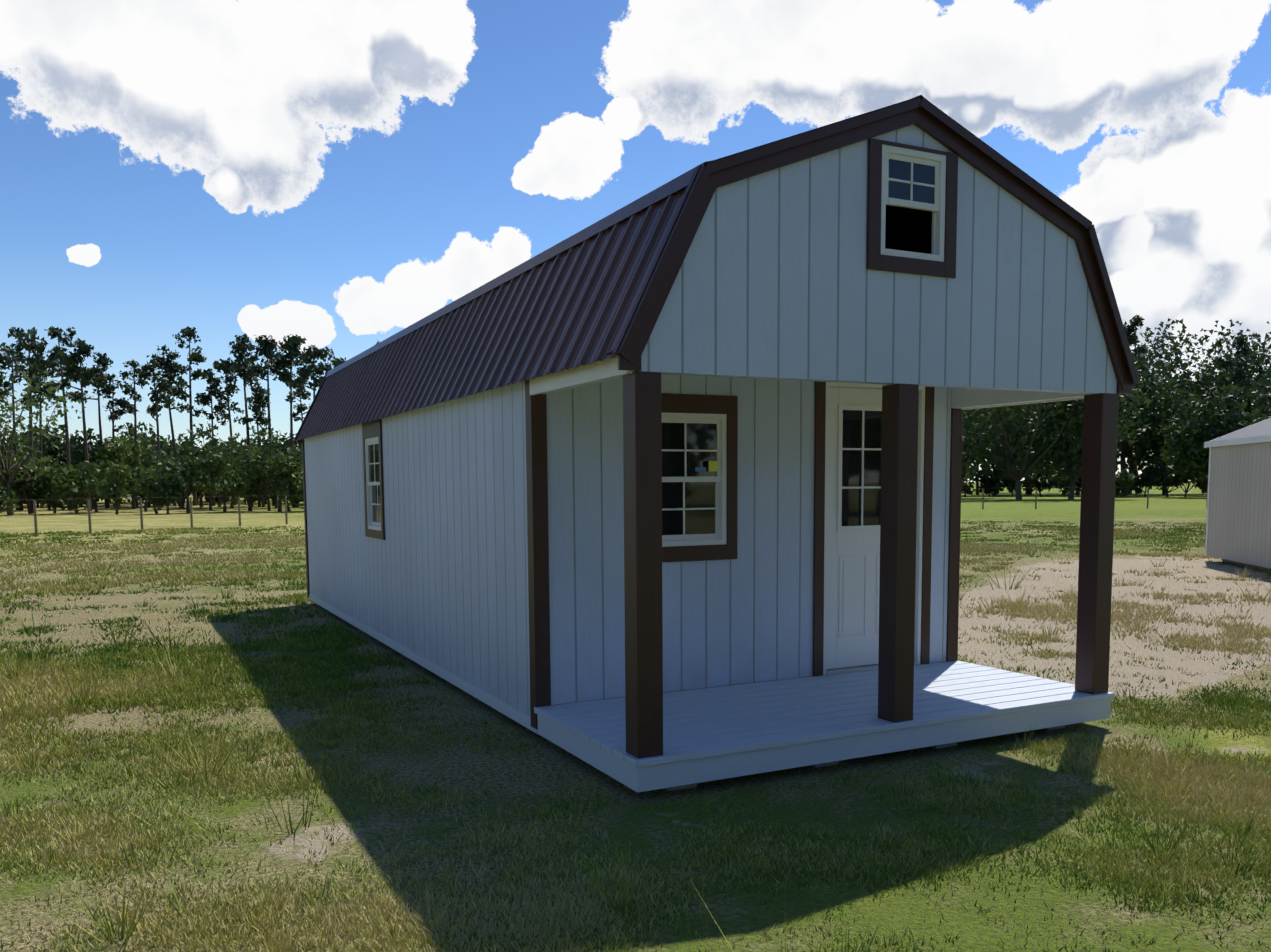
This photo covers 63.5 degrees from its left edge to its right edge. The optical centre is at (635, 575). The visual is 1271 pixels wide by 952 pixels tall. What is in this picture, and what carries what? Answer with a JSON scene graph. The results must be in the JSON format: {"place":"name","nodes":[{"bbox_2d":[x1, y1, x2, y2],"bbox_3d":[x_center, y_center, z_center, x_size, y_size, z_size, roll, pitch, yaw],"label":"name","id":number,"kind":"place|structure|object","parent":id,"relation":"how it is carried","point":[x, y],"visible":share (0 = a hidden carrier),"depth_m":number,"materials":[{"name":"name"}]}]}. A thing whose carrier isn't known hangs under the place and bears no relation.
{"place":"outdoors","nodes":[
{"label":"outdoors","id":0,"kind":"place"},
{"bbox_2d":[294,373,326,443],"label":"roof edge trim","id":1,"kind":"structure","parent":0,"point":[299,441],"depth_m":14.89,"materials":[{"name":"brown metal"}]},
{"bbox_2d":[304,381,530,716],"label":"cabin wall","id":2,"kind":"structure","parent":0,"point":[438,575],"depth_m":8.68,"materials":[{"name":"grey wood"}]},
{"bbox_2d":[308,594,537,733],"bbox_3d":[-1.089,0.568,11.770,3.676,0.085,9.270,-3,6,-26],"label":"base skirt board","id":3,"kind":"object","parent":2,"relation":"attached to","point":[516,715],"visible":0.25,"depth_m":8.85,"materials":[{"name":"grey wood"}]},
{"bbox_2d":[296,186,1133,440],"bbox_3d":[-0.780,-2.404,10.839,3.894,1.559,10.850,-3,6,-26],"label":"metal roof","id":4,"kind":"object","parent":2,"relation":"on","point":[567,309],"visible":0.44,"depth_m":7.27,"materials":[{"name":"brown metal"}]},
{"bbox_2d":[325,95,1091,377],"bbox_3d":[-0.783,-2.867,10.797,2.990,0.663,10.870,-3,6,-26],"label":"roof panel","id":5,"kind":"object","parent":4,"relation":"on","point":[678,183],"visible":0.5,"depth_m":7.16,"materials":[{"name":"brown metal"}]},
{"bbox_2d":[302,138,1131,728],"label":"exterior trim","id":6,"kind":"structure","parent":2,"relation":"attached to","point":[538,536],"depth_m":7.19,"materials":[{"name":"brown wood"}]},
{"bbox_2d":[365,437,380,530],"bbox_3d":[-2.745,-0.974,10.877,0.072,0.970,0.680,-3,6,-26],"label":"side window frame","id":7,"kind":"object","parent":6,"relation":"on","point":[370,504],"visible":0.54,"depth_m":11.10,"materials":[{"name":"white paint"}]},
{"bbox_2d":[368,444,380,522],"bbox_3d":[-2.745,-0.974,10.877,0.028,0.834,0.544,-3,6,-26],"label":"side window glass","id":8,"kind":"object","parent":7,"relation":"attached to","point":[372,453],"visible":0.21,"depth_m":10.94,"materials":[{"name":"grey"}]},
{"bbox_2d":[661,412,726,546],"bbox_3d":[0.344,-0.674,7.207,0.650,0.925,0.072,-3,6,-26],"label":"window frame","id":9,"kind":"object","parent":6,"relation":"on","point":[719,537],"visible":0.6,"depth_m":7.27,"materials":[{"name":"white paint"}]},
{"bbox_2d":[662,423,716,534],"bbox_3d":[0.344,-0.674,7.207,0.514,0.789,0.028,-3,6,-26],"label":"front window glass","id":10,"kind":"object","parent":9,"relation":"attached to","point":[701,436],"visible":0.64,"depth_m":7.22,"materials":[{"name":"grey"}]},
{"bbox_2d":[695,467,705,471],"bbox_3d":[0.457,-0.746,7.196,0.090,0.030,0.002,-3,6,-26],"label":"front window sticker","id":11,"kind":"object","parent":10,"relation":"attached to","point":[700,469],"visible":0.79,"depth_m":7.20,"materials":[{"name":"blue paper"}]},
{"bbox_2d":[709,461,717,471],"bbox_3d":[0.549,-0.774,7.240,0.075,0.075,0.002,-3,6,-26],"label":"front window sticker","id":12,"kind":"object","parent":10,"relation":"attached to","point":[713,466],"visible":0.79,"depth_m":7.24,"materials":[{"name":"yellow paper"}]},
{"bbox_2d":[294,97,1139,441],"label":"cabin rake caps","id":13,"kind":"object","parent":6,"relation":"attached to","point":[666,257],"visible":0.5,"depth_m":5.63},
{"bbox_2d":[823,382,924,674],"bbox_3d":[1.833,-0.372,7.999,0.970,2.220,0.102,-3,6,-26],"label":"door jamb","id":14,"kind":"structure","parent":6,"relation":"attached to","point":[919,523],"depth_m":8.10,"materials":[{"name":"white wood"}]},
{"bbox_2d":[826,387,881,668],"bbox_3d":[1.833,-0.369,7.999,0.892,2.147,0.056,-3,6,-26],"label":"door","id":15,"kind":"structure","parent":14,"relation":"in","point":[853,568],"depth_m":7.91,"materials":[{"name":"white wood"}]},
{"bbox_2d":[842,410,881,525],"bbox_3d":[1.830,-0.833,7.956,0.606,0.880,0.006,-3,6,-26],"label":"door glass","id":16,"kind":"object","parent":15,"relation":"in","point":[851,466],"visible":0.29,"depth_m":7.91,"materials":[{"name":"black glass"}]},
{"bbox_2d":[881,144,945,261],"bbox_3d":[1.617,-2.184,6.056,0.490,0.620,0.072,-3,6,-26],"label":"loft window frame","id":17,"kind":"object","parent":6,"relation":"attached to","point":[938,163],"visible":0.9,"depth_m":6.05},
{"bbox_2d":[888,159,934,203],"bbox_3d":[1.621,-2.311,6.034,0.354,0.227,0.004,-3,6,-26],"label":"window glass","id":18,"kind":"object","parent":17,"relation":"in","point":[901,170],"visible":0.93,"depth_m":6.03,"materials":[{"name":"glass"}]},
{"bbox_2d":[5,487,1206,522],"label":"fence wires","id":19,"kind":"object","parent":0,"point":[282,495],"visible":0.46,"depth_m":43.59,"materials":[{"name":"metal"}]},
{"bbox_2d":[0,482,1270,951],"bbox_3d":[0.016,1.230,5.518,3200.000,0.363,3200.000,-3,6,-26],"label":"ground","id":20,"kind":"structure","parent":0,"point":[636,830],"depth_m":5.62,"materials":[{"name":"green plant"}]},
{"bbox_2d":[0,423,301,507],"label":"trees","id":21,"kind":"object","parent":20,"relation":"on","point":[58,450],"depth_m":97.86,"materials":[{"name":"green plant"}]},
{"bbox_2d":[0,422,302,513],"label":"trees","id":22,"kind":"object","parent":20,"relation":"on","point":[188,470],"depth_m":68.35,"materials":[{"name":"green plant"}]},
{"bbox_2d":[0,365,303,514],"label":"trees","id":23,"kind":"object","parent":20,"relation":"on","point":[97,479],"depth_m":68.61,"materials":[{"name":"green plant"}]},
{"bbox_2d":[33,487,1207,535],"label":"fence posts","id":24,"kind":"object","parent":20,"relation":"on","point":[141,517],"visible":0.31,"depth_m":42.75,"materials":[{"name":"brown wood"}]},
{"bbox_2d":[0,315,1265,513],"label":"pine trees","id":25,"kind":"object","parent":20,"relation":"on","point":[292,345],"depth_m":82.31,"materials":[{"name":"green plant"}]},
{"bbox_2d":[0,520,1270,722],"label":"turf grass","id":26,"kind":"structure","parent":20,"relation":"on","point":[284,542],"depth_m":13.87,"materials":[{"name":"green plant"}]},
{"bbox_2d":[664,725,1064,790],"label":"foundation blocks","id":27,"kind":"structure","parent":20,"relation":"on","point":[837,763],"depth_m":6.24,"materials":[{"name":"grey concrete"}]},
{"bbox_2d":[537,699,1110,792],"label":"cabin rim boards","id":28,"kind":"object","parent":27,"relation":"on","point":[665,775],"visible":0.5,"depth_m":6.13,"materials":[{"name":"grey wood"}]},
{"bbox_2d":[534,661,1114,767],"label":"cabin deck boards","id":29,"kind":"object","parent":28,"relation":"on","point":[713,721],"visible":0.9,"depth_m":6.70,"materials":[{"name":"grey wood"}]},
{"bbox_2d":[623,371,1117,758],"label":"porch posts","id":30,"kind":"object","parent":29,"relation":"on","point":[642,443],"visible":0.98,"depth_m":6.20,"materials":[{"name":"brown wood"}]},
{"bbox_2d":[826,661,918,674],"bbox_3d":[1.845,0.719,8.089,0.900,0.030,0.120,-3,6,-26],"label":"door threshold","id":31,"kind":"object","parent":29,"relation":"on","point":[851,669],"depth_m":7.95,"materials":[{"name":"white wood"}]},
{"bbox_2d":[961,318,1270,499],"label":"trees","id":32,"kind":"object","parent":20,"relation":"on","point":[1180,432],"depth_m":97.89,"materials":[{"name":"green plant"}]},
{"bbox_2d":[1207,441,1270,568],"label":"shed walls","id":33,"kind":"structure","parent":20,"relation":"on","point":[1239,528],"depth_m":19.73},
{"bbox_2d":[1204,435,1270,555],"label":"shed trim","id":34,"kind":"structure","parent":33,"relation":"attached to","point":[1244,440],"depth_m":20.72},
{"bbox_2d":[1211,418,1270,440],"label":"shed roof","id":35,"kind":"structure","parent":33,"relation":"on","point":[1261,428],"depth_m":20.37,"materials":[{"name":"white metal"}]},
{"bbox_2d":[1222,559,1270,571],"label":"shed skids","id":36,"kind":"object","parent":20,"relation":"on","point":[1244,564],"visible":0.33,"depth_m":20.25,"materials":[{"name":"wood"}]},
{"bbox_2d":[0,0,1270,481],"label":"sky","id":37,"kind":"structure","parent":0,"point":[337,175],"materials":[{"name":"blue"}]},
{"bbox_2d":[546,374,950,704],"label":"cabin wall","id":38,"kind":"structure","parent":0,"point":[745,616],"depth_m":7.35,"materials":[{"name":"grey wood"}]},
{"bbox_2d":[542,376,1088,408],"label":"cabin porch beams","id":39,"kind":"structure","parent":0,"point":[961,398],"depth_m":7.75,"materials":[{"name":"white wood"}]},
{"bbox_2d":[529,355,1083,409],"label":"beam","id":40,"kind":"structure","parent":39,"relation":"attached to","point":[598,370],"depth_m":5.97,"materials":[{"name":"white wood"}]},
{"bbox_2d":[632,124,1116,393],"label":"gable wall","id":41,"kind":"structure","parent":0,"point":[776,279],"depth_m":5.91,"materials":[{"name":"white wood"}]},
{"bbox_2d":[613,97,1132,389],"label":"roof trim","id":42,"kind":"structure","parent":41,"relation":"attached to","point":[945,135],"depth_m":5.94,"materials":[{"name":"brown wood"}]},
{"bbox_2d":[945,388,951,661],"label":"cabin wall","id":43,"kind":"structure","parent":0,"point":[948,529],"depth_m":8.31,"materials":[{"name":"white wood"}]},
{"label":"cabin floor frame","id":44,"kind":"structure","parent":0,"visible":0},
{"bbox_2d":[555,662,937,704],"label":"cabin interior floor","id":45,"kind":"structure","parent":44,"relation":"on","point":[691,689],"depth_m":7.45,"materials":[{"name":"grey wood"}]}
]}

